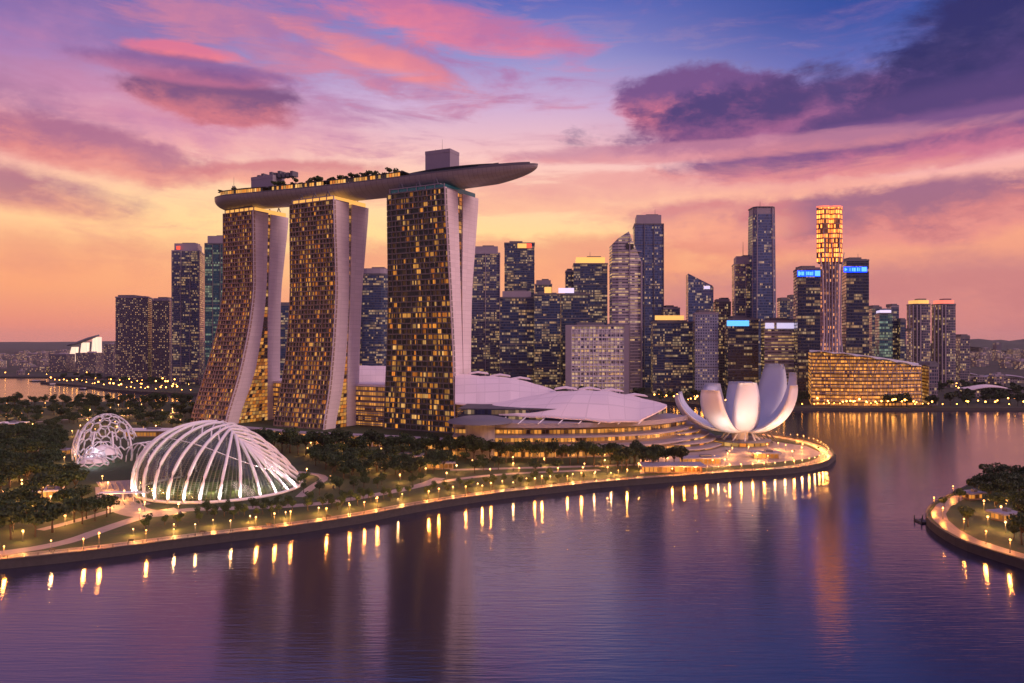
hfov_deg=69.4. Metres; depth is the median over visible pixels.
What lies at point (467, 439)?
tall tree
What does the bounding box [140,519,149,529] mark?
round tree
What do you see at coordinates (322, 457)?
broad tree
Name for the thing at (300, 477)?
round tree
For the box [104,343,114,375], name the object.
building
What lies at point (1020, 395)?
tree
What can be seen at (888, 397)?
tree
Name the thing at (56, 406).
broad tree
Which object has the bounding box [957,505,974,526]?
round tree
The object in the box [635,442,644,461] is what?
tall tree
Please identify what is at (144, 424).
broad tree
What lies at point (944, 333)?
office tower
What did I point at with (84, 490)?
broad tree
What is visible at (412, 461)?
broad tree
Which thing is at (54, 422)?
broad tree
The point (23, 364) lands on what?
building
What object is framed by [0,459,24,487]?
broad tree
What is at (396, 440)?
tall tree
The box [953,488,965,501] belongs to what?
round tree
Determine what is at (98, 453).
lattice dome
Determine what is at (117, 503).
broad tree
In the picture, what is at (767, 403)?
lotus museum
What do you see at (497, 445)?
tall tree
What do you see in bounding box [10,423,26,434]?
broad tree
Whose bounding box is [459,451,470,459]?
broad tree
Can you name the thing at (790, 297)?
office tower
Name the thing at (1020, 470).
broad tree
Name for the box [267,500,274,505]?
round tree
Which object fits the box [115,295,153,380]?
apartment tower
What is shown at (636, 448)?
tall tree
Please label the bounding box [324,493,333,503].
round tree
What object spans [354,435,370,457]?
tall tree
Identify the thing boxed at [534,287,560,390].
office tower
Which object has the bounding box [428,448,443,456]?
broad tree
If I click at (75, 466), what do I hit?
broad tree
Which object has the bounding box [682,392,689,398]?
tree
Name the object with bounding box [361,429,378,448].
tall tree
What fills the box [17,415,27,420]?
broad tree
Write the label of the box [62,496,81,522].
broad tree
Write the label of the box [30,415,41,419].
broad tree
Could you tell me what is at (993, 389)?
tree
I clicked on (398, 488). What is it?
round tree
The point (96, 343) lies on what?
distant resort
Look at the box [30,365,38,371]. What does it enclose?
building
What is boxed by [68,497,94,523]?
broad tree
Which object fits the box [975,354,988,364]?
building
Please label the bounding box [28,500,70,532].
broad tree
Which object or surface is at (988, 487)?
broad tree
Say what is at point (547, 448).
tall tree
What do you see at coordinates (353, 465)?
broad tree
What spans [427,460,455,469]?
pavilion
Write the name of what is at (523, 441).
tall tree
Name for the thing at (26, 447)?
broad tree
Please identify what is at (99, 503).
broad tree
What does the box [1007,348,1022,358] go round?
building
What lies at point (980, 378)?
building
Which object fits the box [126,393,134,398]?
tall tree
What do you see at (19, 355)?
building
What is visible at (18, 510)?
broad tree
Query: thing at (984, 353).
building
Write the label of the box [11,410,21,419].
broad tree
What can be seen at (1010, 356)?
building
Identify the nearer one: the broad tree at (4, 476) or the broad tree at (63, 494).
the broad tree at (63, 494)
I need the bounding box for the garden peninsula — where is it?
[0,402,835,568]
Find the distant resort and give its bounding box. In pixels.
[67,335,101,361]
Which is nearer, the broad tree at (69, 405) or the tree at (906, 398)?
the broad tree at (69, 405)
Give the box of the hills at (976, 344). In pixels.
[930,339,1023,350]
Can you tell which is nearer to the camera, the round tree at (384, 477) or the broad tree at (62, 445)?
the round tree at (384, 477)
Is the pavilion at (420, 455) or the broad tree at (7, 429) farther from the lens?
the broad tree at (7, 429)
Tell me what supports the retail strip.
on the garden peninsula
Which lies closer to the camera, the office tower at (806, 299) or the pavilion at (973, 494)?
the pavilion at (973, 494)
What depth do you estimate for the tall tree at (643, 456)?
451.50 m
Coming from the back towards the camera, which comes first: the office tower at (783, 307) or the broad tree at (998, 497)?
the office tower at (783, 307)
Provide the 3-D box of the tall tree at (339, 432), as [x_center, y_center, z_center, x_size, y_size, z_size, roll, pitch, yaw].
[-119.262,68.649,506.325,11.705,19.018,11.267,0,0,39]
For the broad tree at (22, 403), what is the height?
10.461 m
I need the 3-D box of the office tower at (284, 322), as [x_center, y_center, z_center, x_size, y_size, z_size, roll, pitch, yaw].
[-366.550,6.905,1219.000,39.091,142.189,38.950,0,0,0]
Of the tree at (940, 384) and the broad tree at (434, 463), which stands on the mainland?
the tree at (940, 384)
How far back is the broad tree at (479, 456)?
469.39 m
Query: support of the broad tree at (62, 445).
on the garden peninsula
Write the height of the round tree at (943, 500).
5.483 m
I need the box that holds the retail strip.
[228,426,448,449]
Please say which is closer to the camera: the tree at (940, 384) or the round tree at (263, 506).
the round tree at (263, 506)
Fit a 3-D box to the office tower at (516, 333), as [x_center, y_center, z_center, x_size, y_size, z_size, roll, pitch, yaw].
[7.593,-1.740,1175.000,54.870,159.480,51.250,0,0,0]
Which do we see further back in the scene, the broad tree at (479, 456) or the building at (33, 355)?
the building at (33, 355)
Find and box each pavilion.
[0,421,29,424]
[32,485,64,497]
[60,447,70,454]
[124,427,170,436]
[380,452,423,463]
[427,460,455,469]
[638,462,706,472]
[678,454,723,464]
[749,449,781,458]
[962,488,986,499]
[985,507,1017,521]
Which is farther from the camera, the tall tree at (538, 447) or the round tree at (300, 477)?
the tall tree at (538, 447)
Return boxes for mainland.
[0,345,1023,410]
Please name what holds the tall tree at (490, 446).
on the garden peninsula
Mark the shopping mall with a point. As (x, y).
(495, 407)
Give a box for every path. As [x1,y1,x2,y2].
[0,478,444,554]
[36,502,149,529]
[95,487,185,516]
[296,471,327,496]
[392,469,600,492]
[450,464,639,470]
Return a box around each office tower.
[171,243,203,383]
[204,235,222,372]
[280,302,288,377]
[360,267,387,365]
[471,245,499,376]
[500,290,533,382]
[504,241,534,382]
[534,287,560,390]
[535,279,551,292]
[558,288,589,390]
[565,269,572,287]
[573,256,607,324]
[609,232,641,392]
[633,214,663,387]
[650,315,692,393]
[663,305,679,314]
[686,274,712,388]
[713,298,730,387]
[725,316,758,391]
[732,255,749,316]
[748,206,775,384]
[760,318,793,383]
[777,297,789,318]
[787,295,792,318]
[793,266,819,392]
[813,205,844,354]
[841,257,868,357]
[869,305,881,358]
[875,308,892,361]
[886,304,898,362]
[898,318,905,363]
[906,299,930,366]
[906,328,912,365]
[931,299,955,387]
[956,334,969,385]
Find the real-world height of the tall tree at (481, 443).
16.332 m
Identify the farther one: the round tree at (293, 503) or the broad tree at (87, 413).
the broad tree at (87, 413)
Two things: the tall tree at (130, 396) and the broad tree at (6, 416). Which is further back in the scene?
the tall tree at (130, 396)
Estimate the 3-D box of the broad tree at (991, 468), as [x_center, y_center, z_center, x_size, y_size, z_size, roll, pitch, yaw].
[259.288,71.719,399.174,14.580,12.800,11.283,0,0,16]
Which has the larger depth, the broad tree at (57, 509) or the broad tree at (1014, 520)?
the broad tree at (57, 509)
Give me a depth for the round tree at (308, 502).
339.57 m
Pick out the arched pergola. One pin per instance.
(146, 443)
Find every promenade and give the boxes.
[0,434,831,558]
[931,495,1023,557]
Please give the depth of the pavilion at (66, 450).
507.35 m
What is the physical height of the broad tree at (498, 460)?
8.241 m
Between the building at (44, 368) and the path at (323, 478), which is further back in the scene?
the building at (44, 368)
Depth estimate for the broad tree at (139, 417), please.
691.43 m
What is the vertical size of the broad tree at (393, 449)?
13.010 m
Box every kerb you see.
[0,434,834,560]
[925,472,1023,560]
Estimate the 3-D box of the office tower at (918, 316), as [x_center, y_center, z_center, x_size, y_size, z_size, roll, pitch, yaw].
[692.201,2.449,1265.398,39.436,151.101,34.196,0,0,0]
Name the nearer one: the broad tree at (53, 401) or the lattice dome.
the lattice dome
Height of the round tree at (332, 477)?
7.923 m
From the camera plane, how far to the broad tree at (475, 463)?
436.41 m
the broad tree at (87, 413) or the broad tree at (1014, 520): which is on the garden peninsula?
the broad tree at (87, 413)
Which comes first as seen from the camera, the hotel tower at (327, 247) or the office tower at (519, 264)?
the hotel tower at (327, 247)
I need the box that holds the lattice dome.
[71,413,136,467]
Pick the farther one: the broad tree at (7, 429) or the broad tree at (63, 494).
the broad tree at (7, 429)
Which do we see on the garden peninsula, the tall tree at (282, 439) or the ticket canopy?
the tall tree at (282, 439)
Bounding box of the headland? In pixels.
[925,473,1023,569]
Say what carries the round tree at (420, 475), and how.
on the garden peninsula
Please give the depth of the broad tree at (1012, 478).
364.47 m
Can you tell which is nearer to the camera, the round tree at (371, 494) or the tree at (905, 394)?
the round tree at (371, 494)
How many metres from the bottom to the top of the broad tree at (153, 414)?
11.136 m
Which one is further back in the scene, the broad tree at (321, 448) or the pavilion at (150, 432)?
the pavilion at (150, 432)
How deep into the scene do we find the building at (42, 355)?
2631.59 m
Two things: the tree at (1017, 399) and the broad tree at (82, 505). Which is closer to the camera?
the broad tree at (82, 505)
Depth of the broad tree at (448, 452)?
460.43 m
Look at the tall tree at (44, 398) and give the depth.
882.16 m
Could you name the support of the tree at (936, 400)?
on the mainland
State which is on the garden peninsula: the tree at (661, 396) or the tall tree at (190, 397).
the tall tree at (190, 397)
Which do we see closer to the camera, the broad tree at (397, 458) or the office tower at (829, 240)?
the broad tree at (397, 458)
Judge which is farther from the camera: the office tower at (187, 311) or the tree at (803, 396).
the office tower at (187, 311)
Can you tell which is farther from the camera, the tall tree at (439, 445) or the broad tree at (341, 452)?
the tall tree at (439, 445)
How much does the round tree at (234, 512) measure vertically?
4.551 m
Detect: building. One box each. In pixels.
[0,359,6,368]
[5,355,13,358]
[9,360,18,365]
[14,351,25,361]
[17,369,24,374]
[20,360,27,369]
[23,356,32,363]
[27,353,36,359]
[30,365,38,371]
[37,352,48,359]
[37,359,48,365]
[39,365,48,371]
[49,353,74,371]
[56,349,70,353]
[76,351,103,372]
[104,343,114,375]
[971,359,985,366]
[974,375,987,383]
[975,352,989,361]
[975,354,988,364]
[979,347,990,353]
[988,374,1002,384]
[989,373,1005,385]
[992,351,1003,354]
[992,355,1002,360]
[993,342,1000,351]
[998,357,1013,364]
[1000,362,1012,367]
[1003,354,1014,359]
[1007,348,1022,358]
[1014,360,1023,369]
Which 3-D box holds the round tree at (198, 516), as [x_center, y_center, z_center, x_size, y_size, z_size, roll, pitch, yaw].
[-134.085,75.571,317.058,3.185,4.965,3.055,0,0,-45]
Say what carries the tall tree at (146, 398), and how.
on the garden peninsula
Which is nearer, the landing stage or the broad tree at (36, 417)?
the landing stage
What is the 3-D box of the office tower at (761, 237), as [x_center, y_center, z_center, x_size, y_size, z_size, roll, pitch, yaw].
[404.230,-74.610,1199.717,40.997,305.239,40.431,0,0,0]
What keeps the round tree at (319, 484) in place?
on the garden peninsula
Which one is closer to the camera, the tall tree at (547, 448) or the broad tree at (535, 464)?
the broad tree at (535, 464)
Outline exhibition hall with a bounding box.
[808,350,921,405]
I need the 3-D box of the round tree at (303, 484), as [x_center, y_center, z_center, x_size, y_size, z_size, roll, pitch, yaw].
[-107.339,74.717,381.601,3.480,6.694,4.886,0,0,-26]
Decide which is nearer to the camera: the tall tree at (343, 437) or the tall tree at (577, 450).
the tall tree at (577, 450)
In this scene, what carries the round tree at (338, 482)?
on the garden peninsula
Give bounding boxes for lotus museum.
[675,364,818,450]
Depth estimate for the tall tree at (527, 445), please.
473.90 m
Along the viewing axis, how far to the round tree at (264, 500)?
346.06 m
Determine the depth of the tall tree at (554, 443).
477.92 m
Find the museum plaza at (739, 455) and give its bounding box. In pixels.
[640,441,821,473]
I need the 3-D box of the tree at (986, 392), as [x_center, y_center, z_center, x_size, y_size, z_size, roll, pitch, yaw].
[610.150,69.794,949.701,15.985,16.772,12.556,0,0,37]
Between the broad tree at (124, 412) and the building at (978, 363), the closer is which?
the broad tree at (124, 412)
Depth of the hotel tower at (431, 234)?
636.35 m
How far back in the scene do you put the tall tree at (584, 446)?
470.22 m
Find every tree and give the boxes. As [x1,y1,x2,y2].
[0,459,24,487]
[0,471,18,492]
[0,488,18,502]
[0,502,32,539]
[0,510,15,527]
[1,408,11,413]
[2,413,12,418]
[3,426,20,434]
[5,499,28,527]
[8,394,18,403]
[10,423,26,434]
[11,405,23,409]
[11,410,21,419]
[11,442,38,451]
[13,433,24,437]
[13,463,43,482]
[13,485,39,513]
[16,422,30,426]
[17,401,27,409]
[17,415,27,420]
[20,438,39,452]
[20,510,54,536]
[23,408,31,416]
[23,471,59,496]
[24,427,40,433]
[24,492,48,506]
[25,430,46,453]
[26,451,57,463]
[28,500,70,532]
[29,456,53,464]
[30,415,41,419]
[31,396,37,405]
[31,405,42,408]
[32,408,43,412]
[36,424,55,428]
[38,394,48,406]
[38,449,62,456]
[46,420,58,425]
[49,399,58,402]
[49,468,75,487]
[49,472,74,488]
[50,405,61,409]
[51,488,80,514]
[52,451,60,461]
[53,408,64,415]
[53,427,68,433]
[54,434,68,442]
[54,441,65,459]
[58,462,80,483]
[59,394,67,405]
[61,408,73,415]
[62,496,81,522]
[63,469,88,487]
[65,403,73,407]
[67,415,78,423]
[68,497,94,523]
[73,484,92,497]
[82,411,92,420]
[85,393,94,404]
[88,497,110,520]
[90,401,100,409]
[94,410,104,419]
[94,493,115,516]
[104,409,116,419]
[109,495,119,512]
[118,394,126,407]
[118,410,129,419]
[124,403,134,407]
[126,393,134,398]
[129,409,140,420]
[134,415,144,420]
[140,421,149,426]
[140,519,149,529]
[142,395,149,400]
[143,513,152,525]
[146,411,159,418]
[148,392,156,398]
[151,404,161,409]
[152,420,162,426]
[155,393,160,403]
[155,416,165,426]
[160,411,170,419]
[161,515,168,524]
[168,419,176,423]
[170,392,177,402]
[173,514,180,526]
[174,405,185,409]
[174,413,182,420]
[176,394,186,399]
[180,399,187,403]
[185,394,193,401]
[187,401,194,407]
[193,506,200,512]
[196,512,203,523]
[201,499,209,511]
[210,503,218,508]
[210,507,217,519]
[219,503,229,516]
[229,508,238,518]
[239,503,248,516]
[248,497,255,507]
[251,499,258,505]
[253,507,259,514]
[257,427,273,448]
[259,502,267,513]
[261,498,268,503]
[265,430,280,445]
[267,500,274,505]
[268,504,274,516]
[275,503,281,513]
[276,432,287,452]
[280,500,287,505]
[282,427,299,452]
[284,495,293,500]
[288,434,303,455]
[289,500,295,509]
[297,473,304,481]
[300,431,313,454]
[300,480,306,492]
[301,471,310,482]
[303,499,313,510]
[305,491,313,497]
[306,431,321,444]
[306,447,316,459]
[309,451,321,465]
[311,445,323,450]
[312,449,326,462]
[313,432,326,447]
[314,479,324,494]
[317,452,330,468]
[317,496,326,508]
[320,432,338,444]
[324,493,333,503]
[325,456,340,473]
[326,451,346,457]
[327,454,342,471]
[328,497,335,507]
[329,428,347,442]
[329,474,337,488]
[332,477,343,490]
[336,442,350,450]
[336,460,352,476]
[337,466,351,478]
[337,496,345,502]
[339,430,352,442]
[341,454,358,470]
[345,434,360,446]
[345,451,360,469]
[345,459,362,475]
[347,490,353,497]
[348,462,359,474]
[349,475,358,491]
[352,493,360,505]
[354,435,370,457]
[356,465,369,471]
[357,487,364,495]
[358,448,369,459]
[358,476,369,486]
[359,459,374,469]
[360,470,369,477]
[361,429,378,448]
[365,450,380,466]
[367,452,385,471]
[368,489,374,496]
[371,430,384,448]
[373,476,382,488]
[375,459,391,475]
[378,436,393,447]
[378,472,386,484]
[380,486,387,498]
[382,445,398,455]
[384,435,401,446]
[384,453,403,474]
[390,461,409,478]
[393,432,404,443]
[395,484,403,491]
[398,452,411,472]
[401,433,415,451]
[402,463,417,472]
[404,459,420,466]
[405,484,413,490]
[408,473,416,481]
[410,436,426,449]
[411,447,425,454]
[413,457,426,470]
[417,471,423,482]
[420,437,434,458]
[424,485,431,492]
[425,433,439,450]
[426,458,440,473]
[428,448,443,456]
[428,455,439,469]
[434,455,452,470]
[435,437,449,449]
[441,435,456,450]
[441,450,452,455]
[451,436,464,459]
[458,434,475,459]
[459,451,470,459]
[465,440,479,459]
[469,460,482,473]
[474,437,489,453]
[475,454,485,458]
[479,460,488,470]
[486,439,495,459]
[488,476,496,482]
[491,440,504,457]
[493,457,504,469]
[498,443,514,462]
[510,442,522,461]
[514,438,528,460]
[524,441,535,458]
[529,440,543,463]
[529,460,542,470]
[541,443,554,462]
[546,438,558,460]
[546,467,552,478]
[551,458,563,466]
[554,473,561,478]
[555,444,568,464]
[563,443,577,464]
[574,440,585,462]
[579,441,594,463]
[586,443,600,465]
[595,443,609,465]
[602,442,614,463]
[610,453,618,468]
[611,443,621,465]
[614,448,628,471]
[616,444,632,467]
[617,446,635,468]
[629,439,640,462]
[629,445,643,465]
[632,387,641,392]
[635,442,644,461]
[637,452,648,461]
[643,444,659,461]
[646,450,658,461]
[651,446,664,461]
[657,394,665,399]
[660,447,672,461]
[666,446,681,461]
[667,391,674,397]
[674,445,689,461]
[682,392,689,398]
[688,389,699,395]
[797,393,808,404]
[882,394,895,406]
[890,398,901,406]
[893,392,910,406]
[900,397,911,402]
[925,394,939,406]
[929,398,938,403]
[938,381,947,391]
[938,497,947,503]
[943,393,958,404]
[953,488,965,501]
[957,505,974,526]
[960,395,975,399]
[962,398,971,405]
[966,476,984,488]
[972,472,992,491]
[977,481,1003,501]
[979,462,1008,476]
[980,390,994,401]
[984,394,995,403]
[985,492,1011,508]
[986,388,999,394]
[988,471,1010,490]
[992,393,1006,403]
[993,478,1022,501]
[1000,490,1022,510]
[1001,475,1023,490]
[1005,471,1022,478]
[1005,512,1023,544]
[1006,386,1020,391]
[1006,524,1019,539]
[1008,465,1023,476]
[1008,497,1023,515]
[1011,395,1023,405]
[1015,393,1023,405]
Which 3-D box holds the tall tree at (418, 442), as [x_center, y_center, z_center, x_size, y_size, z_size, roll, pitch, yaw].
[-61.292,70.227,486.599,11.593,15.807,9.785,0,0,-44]
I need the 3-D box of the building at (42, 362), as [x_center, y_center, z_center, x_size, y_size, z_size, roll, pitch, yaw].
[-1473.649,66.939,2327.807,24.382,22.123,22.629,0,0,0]
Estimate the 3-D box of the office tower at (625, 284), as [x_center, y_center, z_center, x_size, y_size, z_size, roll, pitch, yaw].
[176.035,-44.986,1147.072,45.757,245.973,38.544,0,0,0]
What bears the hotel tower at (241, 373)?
on the garden peninsula
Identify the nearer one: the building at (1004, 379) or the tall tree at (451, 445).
the tall tree at (451, 445)
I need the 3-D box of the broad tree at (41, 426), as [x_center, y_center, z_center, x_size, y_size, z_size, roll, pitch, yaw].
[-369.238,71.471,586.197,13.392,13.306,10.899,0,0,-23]
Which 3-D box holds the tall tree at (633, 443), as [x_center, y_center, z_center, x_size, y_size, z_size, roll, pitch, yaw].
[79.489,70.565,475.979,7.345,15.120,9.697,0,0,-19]
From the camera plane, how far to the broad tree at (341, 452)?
447.63 m
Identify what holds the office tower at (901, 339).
on the mainland
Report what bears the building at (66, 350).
on the mainland
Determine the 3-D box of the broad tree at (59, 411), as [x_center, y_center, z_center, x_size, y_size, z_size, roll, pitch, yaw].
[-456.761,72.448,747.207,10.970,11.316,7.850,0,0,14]
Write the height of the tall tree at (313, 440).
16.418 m
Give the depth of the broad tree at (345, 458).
444.25 m
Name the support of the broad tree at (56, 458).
on the garden peninsula
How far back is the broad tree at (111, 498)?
329.50 m
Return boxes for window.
[202,212,252,391]
[281,201,334,398]
[387,189,452,393]
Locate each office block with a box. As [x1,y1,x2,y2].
[565,322,628,393]
[919,361,938,404]
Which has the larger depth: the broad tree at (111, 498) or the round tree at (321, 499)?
the round tree at (321, 499)
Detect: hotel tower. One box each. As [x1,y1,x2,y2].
[190,206,288,424]
[273,191,368,429]
[383,178,477,432]
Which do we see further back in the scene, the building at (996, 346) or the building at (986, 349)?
the building at (986, 349)
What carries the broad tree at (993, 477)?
on the headland
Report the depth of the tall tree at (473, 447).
478.77 m
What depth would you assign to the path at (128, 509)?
341.46 m
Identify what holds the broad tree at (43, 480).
on the garden peninsula
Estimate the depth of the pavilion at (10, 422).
650.48 m
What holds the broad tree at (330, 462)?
on the garden peninsula
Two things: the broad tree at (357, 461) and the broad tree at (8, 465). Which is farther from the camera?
the broad tree at (357, 461)
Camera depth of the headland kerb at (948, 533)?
297.10 m
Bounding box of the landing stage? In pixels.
[914,515,925,523]
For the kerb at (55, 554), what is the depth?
331.29 m
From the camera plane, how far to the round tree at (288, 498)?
349.11 m
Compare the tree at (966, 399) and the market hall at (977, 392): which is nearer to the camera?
the tree at (966, 399)
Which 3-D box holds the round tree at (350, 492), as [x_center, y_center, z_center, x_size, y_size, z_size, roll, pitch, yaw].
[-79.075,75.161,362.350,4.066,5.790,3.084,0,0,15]
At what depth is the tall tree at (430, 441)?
489.70 m
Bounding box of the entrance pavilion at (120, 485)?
[96,480,141,505]
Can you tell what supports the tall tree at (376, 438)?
on the garden peninsula
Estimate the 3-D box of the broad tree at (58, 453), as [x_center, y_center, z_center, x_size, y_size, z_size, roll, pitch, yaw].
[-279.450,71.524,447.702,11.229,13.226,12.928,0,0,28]
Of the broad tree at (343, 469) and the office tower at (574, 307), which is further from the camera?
the office tower at (574, 307)
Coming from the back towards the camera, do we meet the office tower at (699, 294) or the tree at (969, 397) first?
the office tower at (699, 294)
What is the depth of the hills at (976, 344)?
5699.85 m
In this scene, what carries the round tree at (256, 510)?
on the garden peninsula
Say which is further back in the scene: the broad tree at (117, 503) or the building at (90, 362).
the building at (90, 362)
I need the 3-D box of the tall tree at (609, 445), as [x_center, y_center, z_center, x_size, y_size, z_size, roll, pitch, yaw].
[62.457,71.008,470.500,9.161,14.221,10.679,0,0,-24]
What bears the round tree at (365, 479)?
on the garden peninsula
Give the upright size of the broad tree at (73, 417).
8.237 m
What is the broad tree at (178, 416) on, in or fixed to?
on the garden peninsula
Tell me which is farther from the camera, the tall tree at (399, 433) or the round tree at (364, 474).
the tall tree at (399, 433)
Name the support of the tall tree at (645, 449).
on the garden peninsula
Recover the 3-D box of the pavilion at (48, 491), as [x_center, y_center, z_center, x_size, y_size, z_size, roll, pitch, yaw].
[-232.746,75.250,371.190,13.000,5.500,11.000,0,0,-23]
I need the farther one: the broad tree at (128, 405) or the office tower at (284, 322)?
the office tower at (284, 322)
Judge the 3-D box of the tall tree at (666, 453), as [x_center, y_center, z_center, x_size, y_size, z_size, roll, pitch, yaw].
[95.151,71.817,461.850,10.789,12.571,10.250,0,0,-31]
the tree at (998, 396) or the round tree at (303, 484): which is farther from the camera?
the tree at (998, 396)
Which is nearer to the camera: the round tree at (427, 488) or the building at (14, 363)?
the round tree at (427, 488)
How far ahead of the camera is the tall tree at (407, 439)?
494.69 m
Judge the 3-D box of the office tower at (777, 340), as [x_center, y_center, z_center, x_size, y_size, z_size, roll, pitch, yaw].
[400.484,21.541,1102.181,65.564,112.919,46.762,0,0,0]
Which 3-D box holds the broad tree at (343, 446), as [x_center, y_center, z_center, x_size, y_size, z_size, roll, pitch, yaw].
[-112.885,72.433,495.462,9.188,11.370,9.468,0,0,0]
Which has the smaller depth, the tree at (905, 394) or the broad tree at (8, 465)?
the broad tree at (8, 465)
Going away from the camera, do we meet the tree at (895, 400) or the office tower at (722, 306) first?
the tree at (895, 400)
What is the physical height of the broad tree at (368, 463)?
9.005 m
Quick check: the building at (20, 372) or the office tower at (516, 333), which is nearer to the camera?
the office tower at (516, 333)
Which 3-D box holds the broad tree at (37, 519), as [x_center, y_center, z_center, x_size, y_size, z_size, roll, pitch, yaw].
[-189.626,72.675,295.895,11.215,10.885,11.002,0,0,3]
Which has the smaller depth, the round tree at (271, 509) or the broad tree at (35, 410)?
the round tree at (271, 509)
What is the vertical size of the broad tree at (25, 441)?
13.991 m
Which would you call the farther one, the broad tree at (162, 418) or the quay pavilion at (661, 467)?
the broad tree at (162, 418)
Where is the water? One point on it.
(844, 568)
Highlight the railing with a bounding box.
[1,432,833,557]
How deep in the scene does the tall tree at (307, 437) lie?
507.43 m
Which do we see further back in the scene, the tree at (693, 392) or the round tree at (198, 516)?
the tree at (693, 392)
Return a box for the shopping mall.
[359,365,722,458]
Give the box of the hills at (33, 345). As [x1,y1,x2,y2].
[0,341,114,348]
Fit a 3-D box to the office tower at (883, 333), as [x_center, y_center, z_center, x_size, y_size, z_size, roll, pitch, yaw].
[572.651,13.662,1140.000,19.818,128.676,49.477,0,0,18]
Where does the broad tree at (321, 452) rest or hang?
on the garden peninsula
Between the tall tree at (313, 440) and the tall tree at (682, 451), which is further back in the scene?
the tall tree at (313, 440)
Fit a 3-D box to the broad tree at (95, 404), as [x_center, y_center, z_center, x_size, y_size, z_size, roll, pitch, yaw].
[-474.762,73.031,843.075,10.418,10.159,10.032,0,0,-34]
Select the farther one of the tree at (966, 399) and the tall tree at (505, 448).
the tree at (966, 399)
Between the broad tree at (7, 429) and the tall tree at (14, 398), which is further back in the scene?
the tall tree at (14, 398)
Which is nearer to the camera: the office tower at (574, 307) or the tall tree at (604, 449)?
the tall tree at (604, 449)
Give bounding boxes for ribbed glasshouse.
[128,420,303,504]
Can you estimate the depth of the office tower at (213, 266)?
1300.00 m
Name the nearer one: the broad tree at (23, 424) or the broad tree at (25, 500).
the broad tree at (25, 500)
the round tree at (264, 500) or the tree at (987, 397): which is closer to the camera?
the round tree at (264, 500)
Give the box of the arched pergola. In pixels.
[125,441,171,461]
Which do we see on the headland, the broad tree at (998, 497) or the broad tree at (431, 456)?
the broad tree at (998, 497)
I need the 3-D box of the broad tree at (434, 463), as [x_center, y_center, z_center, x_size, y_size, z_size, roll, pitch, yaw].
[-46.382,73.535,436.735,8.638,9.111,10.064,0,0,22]
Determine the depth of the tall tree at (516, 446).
476.18 m
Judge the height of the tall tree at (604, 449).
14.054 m
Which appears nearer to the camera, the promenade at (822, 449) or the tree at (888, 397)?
the promenade at (822, 449)
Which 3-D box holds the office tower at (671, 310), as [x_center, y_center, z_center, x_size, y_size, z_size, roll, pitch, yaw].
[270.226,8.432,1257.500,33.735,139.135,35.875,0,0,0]
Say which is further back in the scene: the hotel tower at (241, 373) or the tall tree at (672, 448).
the hotel tower at (241, 373)
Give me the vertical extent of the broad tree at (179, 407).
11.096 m
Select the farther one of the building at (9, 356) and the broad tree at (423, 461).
the building at (9, 356)
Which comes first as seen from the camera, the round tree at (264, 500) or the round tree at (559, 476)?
the round tree at (264, 500)
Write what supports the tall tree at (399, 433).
on the garden peninsula
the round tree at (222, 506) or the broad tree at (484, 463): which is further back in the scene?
the broad tree at (484, 463)
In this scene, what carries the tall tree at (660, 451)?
on the garden peninsula
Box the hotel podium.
[273,378,463,426]
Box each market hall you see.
[957,384,1012,396]
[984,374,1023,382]
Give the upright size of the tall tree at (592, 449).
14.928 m
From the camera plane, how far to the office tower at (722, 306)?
1230.00 m
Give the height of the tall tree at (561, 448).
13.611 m
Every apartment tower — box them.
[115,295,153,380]
[152,297,170,381]
[693,310,718,390]
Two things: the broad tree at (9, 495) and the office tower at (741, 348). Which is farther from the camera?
the office tower at (741, 348)
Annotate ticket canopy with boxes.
[98,491,151,501]
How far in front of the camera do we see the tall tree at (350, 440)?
497.21 m
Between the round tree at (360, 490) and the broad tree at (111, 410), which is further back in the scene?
the broad tree at (111, 410)
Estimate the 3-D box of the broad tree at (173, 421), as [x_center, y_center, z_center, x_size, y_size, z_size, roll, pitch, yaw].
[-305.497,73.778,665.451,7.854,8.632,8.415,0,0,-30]
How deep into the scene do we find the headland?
307.02 m
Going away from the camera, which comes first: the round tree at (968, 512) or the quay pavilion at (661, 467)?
the round tree at (968, 512)
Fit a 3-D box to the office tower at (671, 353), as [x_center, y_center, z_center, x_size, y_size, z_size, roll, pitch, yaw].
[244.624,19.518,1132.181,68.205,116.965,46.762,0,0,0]
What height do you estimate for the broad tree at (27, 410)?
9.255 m
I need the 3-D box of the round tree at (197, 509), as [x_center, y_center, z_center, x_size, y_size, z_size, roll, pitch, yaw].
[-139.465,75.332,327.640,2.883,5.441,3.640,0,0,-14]
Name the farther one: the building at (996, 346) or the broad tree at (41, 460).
the building at (996, 346)
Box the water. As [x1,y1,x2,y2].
[0,378,1023,682]
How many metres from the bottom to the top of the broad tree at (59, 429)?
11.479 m
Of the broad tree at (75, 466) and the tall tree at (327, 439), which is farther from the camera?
the tall tree at (327, 439)
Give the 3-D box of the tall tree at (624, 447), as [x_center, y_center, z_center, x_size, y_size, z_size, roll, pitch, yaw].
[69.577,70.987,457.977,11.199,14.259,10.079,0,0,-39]
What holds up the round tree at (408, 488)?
on the garden peninsula
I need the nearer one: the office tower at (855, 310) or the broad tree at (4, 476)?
the broad tree at (4, 476)
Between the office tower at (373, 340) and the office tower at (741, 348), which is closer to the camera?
the office tower at (741, 348)
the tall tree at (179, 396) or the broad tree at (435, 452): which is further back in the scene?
the tall tree at (179, 396)

